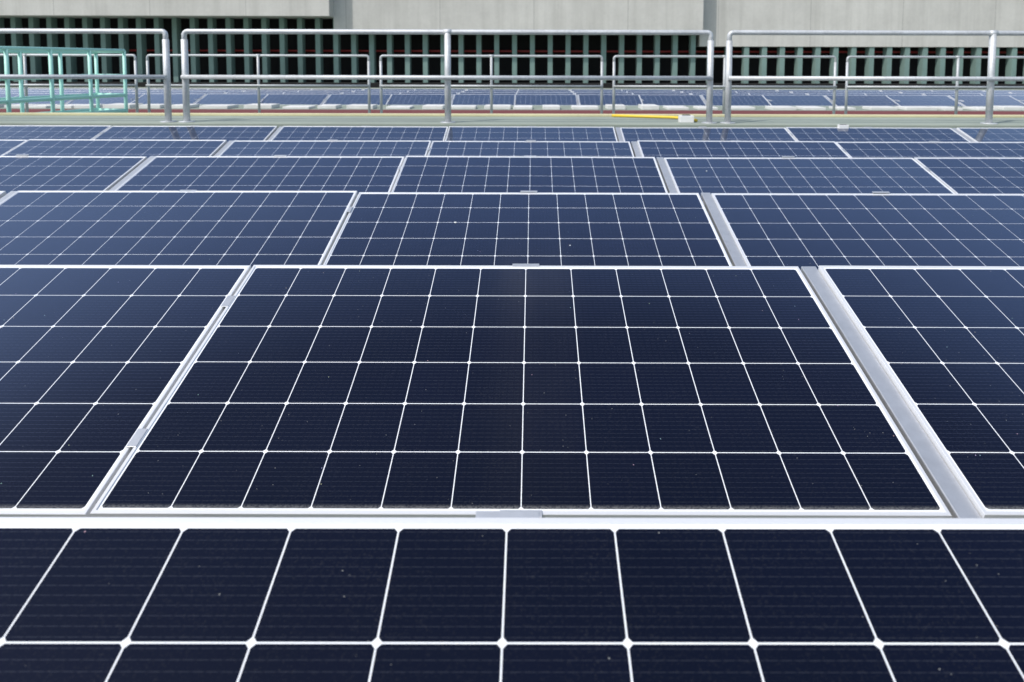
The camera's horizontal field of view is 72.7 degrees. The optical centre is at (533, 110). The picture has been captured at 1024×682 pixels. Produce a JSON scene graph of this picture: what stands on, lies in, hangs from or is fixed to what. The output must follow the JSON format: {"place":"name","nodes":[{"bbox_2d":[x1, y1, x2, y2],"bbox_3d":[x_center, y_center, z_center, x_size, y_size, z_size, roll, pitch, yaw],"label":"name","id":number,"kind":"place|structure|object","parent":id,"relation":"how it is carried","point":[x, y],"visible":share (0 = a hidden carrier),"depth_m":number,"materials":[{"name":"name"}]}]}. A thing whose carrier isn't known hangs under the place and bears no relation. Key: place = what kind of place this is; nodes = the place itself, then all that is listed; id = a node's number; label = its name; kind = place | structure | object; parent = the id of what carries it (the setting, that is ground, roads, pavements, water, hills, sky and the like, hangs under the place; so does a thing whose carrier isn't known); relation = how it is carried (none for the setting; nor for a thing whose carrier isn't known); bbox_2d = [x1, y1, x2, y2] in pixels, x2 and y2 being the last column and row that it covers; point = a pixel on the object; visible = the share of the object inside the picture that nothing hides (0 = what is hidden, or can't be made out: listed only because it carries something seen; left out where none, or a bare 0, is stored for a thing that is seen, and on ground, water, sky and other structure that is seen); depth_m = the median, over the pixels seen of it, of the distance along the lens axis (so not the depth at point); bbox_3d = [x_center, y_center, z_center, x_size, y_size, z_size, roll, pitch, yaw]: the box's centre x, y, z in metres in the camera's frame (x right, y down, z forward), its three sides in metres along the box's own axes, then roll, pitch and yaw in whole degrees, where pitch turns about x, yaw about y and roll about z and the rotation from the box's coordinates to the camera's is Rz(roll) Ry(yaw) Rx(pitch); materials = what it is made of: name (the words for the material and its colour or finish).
{"place":"outdoors","nodes":[
{"label":"outdoors","id":0,"kind":"place"},
{"bbox_2d":[0,103,1023,110],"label":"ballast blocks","id":1,"kind":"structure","parent":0,"point":[426,106],"depth_m":20.52,"materials":[{"name":"grey concrete"}]},
{"bbox_2d":[0,87,1023,110],"bbox_3d":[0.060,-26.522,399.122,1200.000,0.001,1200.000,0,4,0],"label":"roof","id":2,"kind":"structure","parent":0,"point":[565,107],"depth_m":22.08,"materials":[{"name":"grey concrete"}]},
{"bbox_2d":[12,93,81,103],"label":"solar panel","id":3,"kind":"object","parent":2,"relation":"on","point":[44,94],"visible":0.18,"depth_m":23.03,"materials":[{"name":"glass"}]},
{"bbox_2d":[0,46,127,112],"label":"green railing","id":4,"kind":"object","parent":2,"relation":"on","point":[22,99],"visible":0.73,"depth_m":11.66,"materials":[{"name":"paint"}]},
{"bbox_2d":[54,88,104,89],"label":"solar panel","id":5,"kind":"object","parent":2,"relation":"on","point":[77,88],"visible":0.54,"depth_m":27.84,"materials":[{"name":"glass"}]},
{"bbox_2d":[54,91,109,93],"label":"solar panel","id":6,"kind":"object","parent":2,"relation":"on","point":[82,92],"visible":0.27,"depth_m":24.79,"materials":[{"name":"glass"}]},
{"bbox_2d":[104,88,156,89],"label":"solar panel","id":7,"kind":"object","parent":2,"relation":"on","point":[129,88],"visible":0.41,"depth_m":27.84,"materials":[{"name":"glass"}]},
{"bbox_2d":[157,88,208,89],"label":"solar panel","id":8,"kind":"object","parent":2,"relation":"on","point":[181,88],"visible":0.12,"depth_m":27.83,"materials":[{"name":"glass"}]},
{"bbox_2d":[171,92,225,93],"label":"solar panel","id":9,"kind":"object","parent":2,"relation":"on","point":[200,92],"visible":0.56,"depth_m":24.77,"materials":[{"name":"glass"}]},
{"bbox_2d":[189,90,243,91],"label":"solar panel","id":10,"kind":"object","parent":2,"relation":"on","point":[216,90],"visible":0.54,"depth_m":26.29,"materials":[{"name":"glass"}]},
{"bbox_2d":[208,88,256,89],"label":"solar panel","id":11,"kind":"object","parent":2,"relation":"on","point":[232,89],"visible":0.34,"depth_m":27.79,"materials":[{"name":"glass"}]},
{"bbox_2d":[244,90,298,91],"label":"solar panel","id":12,"kind":"object","parent":2,"relation":"on","point":[272,90],"visible":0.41,"depth_m":26.28,"materials":[{"name":"glass"}]},
{"bbox_2d":[283,92,341,94],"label":"solar panel","id":13,"kind":"object","parent":2,"relation":"on","point":[329,93],"visible":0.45,"depth_m":24.70,"materials":[{"name":"glass"}]},
{"bbox_2d":[298,90,352,91],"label":"solar panel","id":14,"kind":"object","parent":2,"relation":"on","point":[325,91],"visible":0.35,"depth_m":26.32,"materials":[{"name":"glass"}]},
{"bbox_2d":[354,90,407,91],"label":"solar panel","id":15,"kind":"object","parent":2,"relation":"on","point":[382,90],"visible":0.16,"depth_m":26.31,"materials":[{"name":"glass"}]},
{"bbox_2d":[386,94,452,104],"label":"solar panel","id":16,"kind":"object","parent":2,"relation":"on","point":[409,99],"visible":0.94,"depth_m":22.84,"materials":[{"name":"glass"}]},
{"bbox_2d":[400,92,457,95],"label":"solar panel","id":17,"kind":"object","parent":2,"relation":"on","point":[427,93],"visible":0.3,"depth_m":24.73,"materials":[{"name":"glass"}]},
{"bbox_2d":[408,90,461,93],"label":"solar panel","id":18,"kind":"object","parent":2,"relation":"on","point":[431,91],"visible":0.27,"depth_m":26.27,"materials":[{"name":"glass"}]},
{"bbox_2d":[0,190,889,265],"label":"panel mount","id":19,"kind":"object","parent":2,"relation":"on","point":[728,242],"visible":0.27,"depth_m":3.85,"materials":[{"name":"metal"}]},
{"bbox_2d":[0,191,357,267],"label":"solar panel","id":20,"kind":"object","parent":19,"relation":"on","point":[251,228],"visible":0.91,"depth_m":3.77,"materials":[{"name":"glass"}]},
{"bbox_2d":[323,192,731,265],"bbox_3d":[-0.030,0.690,3.681,2.024,0.041,1.024,0,21,0],"label":"solar panel","id":21,"kind":"object","parent":19,"relation":"on","point":[543,229],"visible":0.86,"depth_m":3.75,"materials":[{"name":"glass"}]},
{"bbox_2d":[711,193,1023,269],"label":"solar panel","id":22,"kind":"object","parent":19,"relation":"on","point":[800,230],"visible":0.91,"depth_m":3.78,"materials":[{"name":"glass"}]},
{"bbox_2d":[15,154,930,192],"bbox_3d":[-1.047,0.707,5.221,20.903,0.625,1.203,0,4,0],"label":"panel mount","id":23,"kind":"object","parent":2,"relation":"on","point":[666,176],"visible":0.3,"depth_m":5.44,"materials":[{"name":"metal"}]},
{"bbox_2d":[0,156,146,193],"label":"solar panel","id":24,"kind":"object","parent":23,"relation":"on","point":[62,173],"visible":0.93,"depth_m":5.40,"materials":[{"name":"glass"}]},
{"bbox_2d":[115,156,404,193],"bbox_3d":[-2.064,0.573,5.194,2.024,0.041,1.024,0,21,0],"label":"solar panel","id":25,"kind":"object","parent":23,"relation":"on","point":[358,174],"visible":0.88,"depth_m":5.36,"materials":[{"name":"glass"}]},
{"bbox_2d":[391,156,667,192],"bbox_3d":[-0.029,0.575,5.193,2.024,0.041,1.024,0,21,0],"label":"solar panel","id":26,"kind":"object","parent":23,"relation":"on","point":[538,174],"visible":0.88,"depth_m":5.36,"materials":[{"name":"glass"}]},
{"bbox_2d":[664,158,954,200],"bbox_3d":[2.071,0.583,5.195,2.024,0.041,1.024,0,21,0],"label":"solar panel","id":27,"kind":"object","parent":23,"relation":"on","point":[803,175],"visible":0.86,"depth_m":5.35,"materials":[{"name":"glass"}]},
{"bbox_2d":[914,157,1023,193],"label":"solar panel","id":28,"kind":"object","parent":23,"relation":"on","point":[975,175],"visible":0.68,"depth_m":5.40,"materials":[{"name":"glass"}]},
{"bbox_2d":[10,139,938,156],"bbox_3d":[-1.047,0.623,6.694,20.903,0.587,1.203,0,4,0],"label":"panel mount","id":29,"kind":"object","parent":2,"relation":"on","point":[635,150],"visible":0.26,"depth_m":7.00,"materials":[{"name":"metal"}]},
{"bbox_2d":[0,140,26,155],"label":"solar panel","id":30,"kind":"object","parent":29,"relation":"on","point":[6,146],"visible":0.6,"depth_m":7.03,"materials":[{"name":"glass"}]},
{"bbox_2d":[2,139,226,158],"bbox_3d":[-4.165,0.500,6.670,2.024,0.043,1.024,0,21,0],"label":"solar panel","id":31,"kind":"object","parent":29,"relation":"on","point":[87,147],"visible":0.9,"depth_m":6.96,"materials":[{"name":"glass"}]},
{"bbox_2d":[219,141,430,156],"bbox_3d":[-2.064,0.508,6.669,2.024,0.042,1.024,0,21,0],"label":"solar panel","id":32,"kind":"object","parent":29,"relation":"on","point":[331,148],"visible":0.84,"depth_m":6.96,"materials":[{"name":"glass"}]},
{"bbox_2d":[427,141,633,156],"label":"solar panel","id":33,"kind":"object","parent":29,"relation":"on","point":[546,148],"visible":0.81,"depth_m":6.97,"materials":[{"name":"glass"}]},
{"bbox_2d":[637,140,849,160],"bbox_3d":[2.072,0.513,6.668,2.024,0.041,1.024,0,21,0],"label":"solar panel","id":34,"kind":"object","parent":29,"relation":"on","point":[737,149],"visible":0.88,"depth_m":6.95,"materials":[{"name":"glass"}]},
{"bbox_2d":[836,142,1023,158],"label":"solar panel","id":35,"kind":"object","parent":29,"relation":"on","point":[928,149],"visible":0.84,"depth_m":6.97,"materials":[{"name":"glass"}]},
{"bbox_2d":[467,89,517,91],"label":"solar panel","id":36,"kind":"object","parent":2,"relation":"on","point":[493,90],"visible":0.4,"depth_m":27.75,"materials":[{"name":"glass"}]},
{"bbox_2d":[25,125,974,141],"bbox_3d":[-1.047,0.518,8.103,20.903,0.600,1.203,0,4,0],"label":"panel mount","id":37,"kind":"object","parent":2,"relation":"on","point":[618,134],"visible":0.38,"depth_m":8.39,"materials":[{"name":"metal"}]},
{"bbox_2d":[0,125,111,139],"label":"solar panel","id":38,"kind":"object","parent":37,"relation":"on","point":[15,132],"visible":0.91,"depth_m":8.38,"materials":[{"name":"glass"}]},
{"bbox_2d":[94,126,277,141],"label":"solar panel","id":39,"kind":"object","parent":37,"relation":"on","point":[249,133],"visible":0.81,"depth_m":8.34,"materials":[{"name":"glass"}]},
{"bbox_2d":[271,126,447,142],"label":"solar panel","id":40,"kind":"object","parent":37,"relation":"on","point":[356,133],"visible":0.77,"depth_m":8.34,"materials":[{"name":"glass"}]},
{"bbox_2d":[445,126,617,140],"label":"solar panel","id":41,"kind":"object","parent":37,"relation":"on","point":[479,133],"visible":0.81,"depth_m":8.35,"materials":[{"name":"glass"}]},
{"bbox_2d":[620,127,795,145],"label":"solar panel","id":42,"kind":"object","parent":37,"relation":"on","point":[726,134],"visible":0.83,"depth_m":8.35,"materials":[{"name":"glass"}]},
{"bbox_2d":[786,127,969,141],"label":"solar panel","id":43,"kind":"object","parent":37,"relation":"on","point":[853,134],"visible":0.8,"depth_m":8.35,"materials":[{"name":"glass"}]},
{"bbox_2d":[956,128,1023,141],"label":"solar panel","id":44,"kind":"object","parent":37,"relation":"on","point":[996,134],"visible":0.56,"depth_m":8.36,"materials":[{"name":"glass"}]},
{"bbox_2d":[475,511,538,517],"bbox_3d":[-1.060,1.001,0.650,20.903,0.676,1.203,0,4,0],"label":"panel mount","id":45,"kind":"object","parent":2,"relation":"on","point":[507,514],"visible":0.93,"depth_m":1.09,"materials":[{"name":"metal"}]},
{"bbox_2d":[0,517,1023,681],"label":"solar panel","id":46,"kind":"object","parent":45,"relation":"on","point":[234,599],"visible":1,"depth_m":0.97,"materials":[{"name":"glass"}]},
{"bbox_2d":[0,109,1023,114],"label":"red roof coat strip","id":47,"kind":"object","parent":2,"relation":"on","point":[562,111],"visible":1,"depth_m":19.43,"materials":[{"name":"paint"}]},
{"bbox_2d":[0,18,1023,88],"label":"facade wall","id":48,"kind":"structure","parent":2,"relation":"on","point":[541,63],"depth_m":39.17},
{"bbox_2d":[0,0,333,18],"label":"wall","id":49,"kind":"structure","parent":48,"relation":"attached to","point":[221,9],"depth_m":36.42,"materials":[{"name":"concrete"}]},
{"bbox_2d":[0,17,1023,83],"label":"louvers","id":50,"kind":"object","parent":48,"relation":"attached to","point":[87,23],"visible":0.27,"depth_m":38.18,"materials":[{"name":"metal"}]},
{"bbox_2d":[333,0,703,29],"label":"wall","id":51,"kind":"structure","parent":48,"relation":"attached to","point":[540,14],"depth_m":37.23,"materials":[{"name":"concrete"}]},
{"bbox_2d":[129,49,1023,52],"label":"red facade pipe","id":52,"kind":"object","parent":48,"relation":"attached to","point":[625,51],"depth_m":38.86,"materials":[{"name":"red metal"}]},
{"bbox_2d":[696,0,1023,47],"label":"wall","id":53,"kind":"structure","parent":48,"relation":"attached to","point":[722,19],"depth_m":37.95,"materials":[{"name":"concrete"}]},
{"bbox_2d":[0,112,1023,135],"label":"floor","id":54,"kind":"structure","parent":2,"relation":"on","point":[278,120],"depth_m":9.17,"materials":[{"name":"grey concrete"}]},
{"bbox_2d":[0,28,1023,124],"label":"guard rail","id":55,"kind":"object","parent":54,"relation":"on","point":[990,78],"visible":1,"depth_m":8.69,"materials":[{"name":"metal"}]},
{"bbox_2d":[612,114,697,121],"bbox_3d":[1.686,0.087,9.482,1.300,0.040,0.302,3,5,38],"label":"yellow hose","id":56,"kind":"object","parent":54,"relation":"on","point":[647,116],"visible":0.68,"depth_m":9.59,"materials":[{"name":"yellow rubber"}]},
{"bbox_2d":[678,114,693,122],"bbox_3d":[1.950,0.097,8.908,0.180,0.100,0.120,0,4,0],"label":"junction box","id":57,"kind":"object","parent":54,"relation":"on","point":[685,118],"visible":1,"depth_m":8.85,"materials":[{"name":"white plastic"}]},
{"bbox_2d":[518,89,568,90],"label":"solar panel","id":58,"kind":"object","parent":2,"relation":"on","point":[543,90],"visible":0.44,"depth_m":27.76,"materials":[{"name":"glass"}]},
{"bbox_2d":[66,93,1022,106],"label":"panel mount","id":59,"kind":"object","parent":2,"relation":"on","point":[578,100],"visible":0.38,"depth_m":22.78,"materials":[{"name":"metal"}]},
{"bbox_2d":[67,93,143,103],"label":"solar panel","id":60,"kind":"object","parent":59,"relation":"on","point":[112,100],"visible":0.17,"depth_m":22.70,"materials":[{"name":"glass"}]},
{"bbox_2d":[132,94,205,104],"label":"solar panel","id":61,"kind":"object","parent":59,"relation":"on","point":[176,99],"visible":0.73,"depth_m":22.88,"materials":[{"name":"glass"}]},
{"bbox_2d":[195,94,267,104],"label":"solar panel","id":62,"kind":"object","parent":59,"relation":"on","point":[238,99],"visible":0.91,"depth_m":22.81,"materials":[{"name":"glass"}]},
{"bbox_2d":[260,94,328,104],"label":"solar panel","id":63,"kind":"object","parent":59,"relation":"on","point":[298,99],"visible":0.91,"depth_m":22.82,"materials":[{"name":"glass"}]},
{"bbox_2d":[324,94,391,104],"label":"solar panel","id":64,"kind":"object","parent":59,"relation":"on","point":[346,99],"visible":0.92,"depth_m":22.84,"materials":[{"name":"glass"}]},
{"bbox_2d":[452,94,514,104],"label":"solar panel","id":65,"kind":"object","parent":59,"relation":"on","point":[481,99],"visible":0.91,"depth_m":22.86,"materials":[{"name":"glass"}]},
{"bbox_2d":[578,95,641,105],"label":"solar panel","id":66,"kind":"object","parent":59,"relation":"on","point":[630,100],"visible":0.82,"depth_m":22.80,"materials":[{"name":"glass"}]},
{"bbox_2d":[702,95,770,105],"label":"solar panel","id":67,"kind":"object","parent":59,"relation":"on","point":[748,100],"visible":0.81,"depth_m":22.82,"materials":[{"name":"glass"}]},
{"bbox_2d":[825,95,899,105],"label":"solar panel","id":68,"kind":"object","parent":59,"relation":"on","point":[869,100],"visible":0.91,"depth_m":22.84,"materials":[{"name":"glass"}]},
{"bbox_2d":[948,95,1023,105],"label":"solar panel","id":69,"kind":"object","parent":59,"relation":"on","point":[980,100],"visible":0.87,"depth_m":22.87,"materials":[{"name":"glass"}]},
{"bbox_2d":[517,92,572,93],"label":"solar panel","id":70,"kind":"object","parent":2,"relation":"on","point":[542,93],"visible":0.27,"depth_m":24.76,"materials":[{"name":"glass"}]},
{"bbox_2d":[515,94,577,105],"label":"solar panel","id":71,"kind":"object","parent":2,"relation":"on","point":[548,99],"visible":0.9,"depth_m":22.87,"materials":[{"name":"glass"}]},
{"bbox_2d":[126,264,980,517],"bbox_3d":[-1.048,0.917,2.144,20.903,0.635,1.203,0,4,0],"label":"panel mount","id":72,"kind":"object","parent":2,"relation":"on","point":[949,490],"visible":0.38,"depth_m":1.96,"materials":[{"name":"metal"}]},
{"bbox_2d":[0,265,250,516],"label":"solar panel","id":73,"kind":"object","parent":72,"relation":"on","point":[95,360],"visible":0.89,"depth_m":2.11,"materials":[{"name":"glass"}]},
{"bbox_2d":[90,265,951,517],"bbox_3d":[-0.030,0.780,2.117,2.024,0.042,1.024,0,21,0],"label":"solar panel","id":74,"kind":"object","parent":72,"relation":"on","point":[428,391],"visible":0.94,"depth_m":1.95,"materials":[{"name":"glass"}]},
{"bbox_2d":[818,266,1023,517],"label":"solar panel","id":75,"kind":"object","parent":72,"relation":"on","point":[945,344],"visible":0.93,"depth_m":2.15,"materials":[{"name":"glass"}]},
{"bbox_2d":[571,89,621,91],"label":"solar panel","id":76,"kind":"object","parent":2,"relation":"on","point":[594,90],"visible":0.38,"depth_m":27.77,"materials":[{"name":"glass"}]},
{"bbox_2d":[573,91,626,93],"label":"solar panel","id":77,"kind":"object","parent":2,"relation":"on","point":[598,92],"visible":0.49,"depth_m":26.21,"materials":[{"name":"glass"}]},
{"bbox_2d":[622,89,672,90],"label":"solar panel","id":78,"kind":"object","parent":2,"relation":"on","point":[647,90],"visible":0.33,"depth_m":27.79,"materials":[{"name":"glass"}]},
{"bbox_2d":[627,91,680,92],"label":"solar panel","id":79,"kind":"object","parent":2,"relation":"on","point":[653,92],"visible":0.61,"depth_m":26.22,"materials":[{"name":"glass"}]},
{"bbox_2d":[632,93,689,94],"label":"solar panel","id":80,"kind":"object","parent":2,"relation":"on","point":[661,93],"visible":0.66,"depth_m":24.77,"materials":[{"name":"glass"}]},
{"bbox_2d":[639,95,705,105],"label":"solar panel","id":81,"kind":"object","parent":2,"relation":"on","point":[677,100],"visible":0.93,"depth_m":22.81,"materials":[{"name":"glass"}]},
{"bbox_2d":[682,91,736,92],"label":"solar panel","id":82,"kind":"object","parent":2,"relation":"on","point":[705,91],"visible":0.1,"depth_m":26.28,"materials":[{"name":"glass"}]},
{"bbox_2d":[736,91,790,92],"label":"solar panel","id":83,"kind":"object","parent":2,"relation":"on","point":[763,92],"visible":0.32,"depth_m":26.25,"materials":[{"name":"glass"}]},
{"bbox_2d":[748,93,806,94],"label":"solar panel","id":84,"kind":"object","parent":2,"relation":"on","point":[777,94],"visible":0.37,"depth_m":24.71,"materials":[{"name":"glass"}]},
{"bbox_2d":[762,95,832,105],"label":"solar panel","id":85,"kind":"object","parent":2,"relation":"on","point":[799,100],"visible":0.92,"depth_m":22.83,"materials":[{"name":"glass"}]},
{"bbox_2d":[791,91,844,92],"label":"solar panel","id":86,"kind":"object","parent":2,"relation":"on","point":[817,91],"visible":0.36,"depth_m":26.35,"materials":[{"name":"glass"}]},
{"bbox_2d":[807,93,864,94],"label":"solar panel","id":87,"kind":"object","parent":2,"relation":"on","point":[836,93],"visible":0.23,"depth_m":24.77,"materials":[{"name":"glass"}]},
{"bbox_2d":[848,91,899,92],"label":"solar panel","id":88,"kind":"object","parent":2,"relation":"on","point":[872,92],"visible":0.3,"depth_m":26.27,"materials":[{"name":"glass"}]},
{"bbox_2d":[864,93,922,94],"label":"solar panel","id":89,"kind":"object","parent":2,"relation":"on","point":[893,94],"visible":0.32,"depth_m":24.74,"materials":[{"name":"glass"}]},
{"bbox_2d":[881,90,932,91],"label":"solar panel","id":90,"kind":"object","parent":2,"relation":"on","point":[909,90],"visible":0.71,"depth_m":27.84,"materials":[{"name":"glass"}]},
{"bbox_2d":[886,95,961,105],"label":"solar panel","id":91,"kind":"object","parent":2,"relation":"on","point":[924,100],"visible":0.94,"depth_m":22.86,"materials":[{"name":"glass"}]},
{"bbox_2d":[923,93,980,94],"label":"solar panel","id":92,"kind":"object","parent":2,"relation":"on","point":[951,93],"visible":0.29,"depth_m":24.79,"materials":[{"name":"glass"}]},
{"bbox_2d":[932,90,983,91],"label":"solar panel","id":93,"kind":"object","parent":2,"relation":"on","point":[958,91],"visible":0.31,"depth_m":27.75,"materials":[{"name":"glass"}]},
{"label":"raised kerb","id":94,"kind":"structure","parent":2,"relation":"on","visible":0},
{"bbox_2d":[0,54,1023,114],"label":"guard rail","id":95,"kind":"object","parent":94,"relation":"on","point":[258,85],"visible":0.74,"depth_m":13.24,"materials":[{"name":"metal"}]},
{"bbox_3d":[-0.616,-0.445,24.392,53.991,0.361,1.203,0,4,0],"label":"panel mount","id":96,"kind":"object","parent":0,"visible":0},
{"bbox_2d":[0,91,49,92],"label":"solar panel","id":97,"kind":"object","parent":96,"relation":"on","point":[28,91],"visible":0.14,"depth_m":24.78,"materials":[{"name":"glass"}]},
{"bbox_2d":[111,91,163,93],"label":"solar panel","id":98,"kind":"object","parent":96,"relation":"on","point":[138,92],"visible":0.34,"depth_m":24.76,"materials":[{"name":"glass"}]},
{"bbox_2d":[226,92,283,93],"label":"solar panel","id":99,"kind":"object","parent":96,"relation":"on","point":[254,93],"visible":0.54,"depth_m":24.69,"materials":[{"name":"glass"}]},
{"bbox_2d":[343,92,400,93],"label":"solar panel","id":100,"kind":"object","parent":96,"relation":"on","point":[371,92],"visible":0.23,"depth_m":24.80,"materials":[{"name":"laminate"}]},
{"bbox_2d":[459,92,515,94],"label":"solar panel","id":101,"kind":"object","parent":96,"relation":"on","point":[487,93],"visible":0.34,"depth_m":24.74,"materials":[{"name":"laminate"}]},
{"bbox_2d":[576,93,632,94],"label":"solar panel","id":102,"kind":"object","parent":96,"relation":"on","point":[603,94],"visible":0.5,"depth_m":24.67,"materials":[{"name":"laminate"}]},
{"bbox_2d":[692,93,748,94],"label":"solar panel","id":103,"kind":"object","parent":96,"relation":"on","point":[720,94],"visible":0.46,"depth_m":24.70,"materials":[{"name":"laminate"}]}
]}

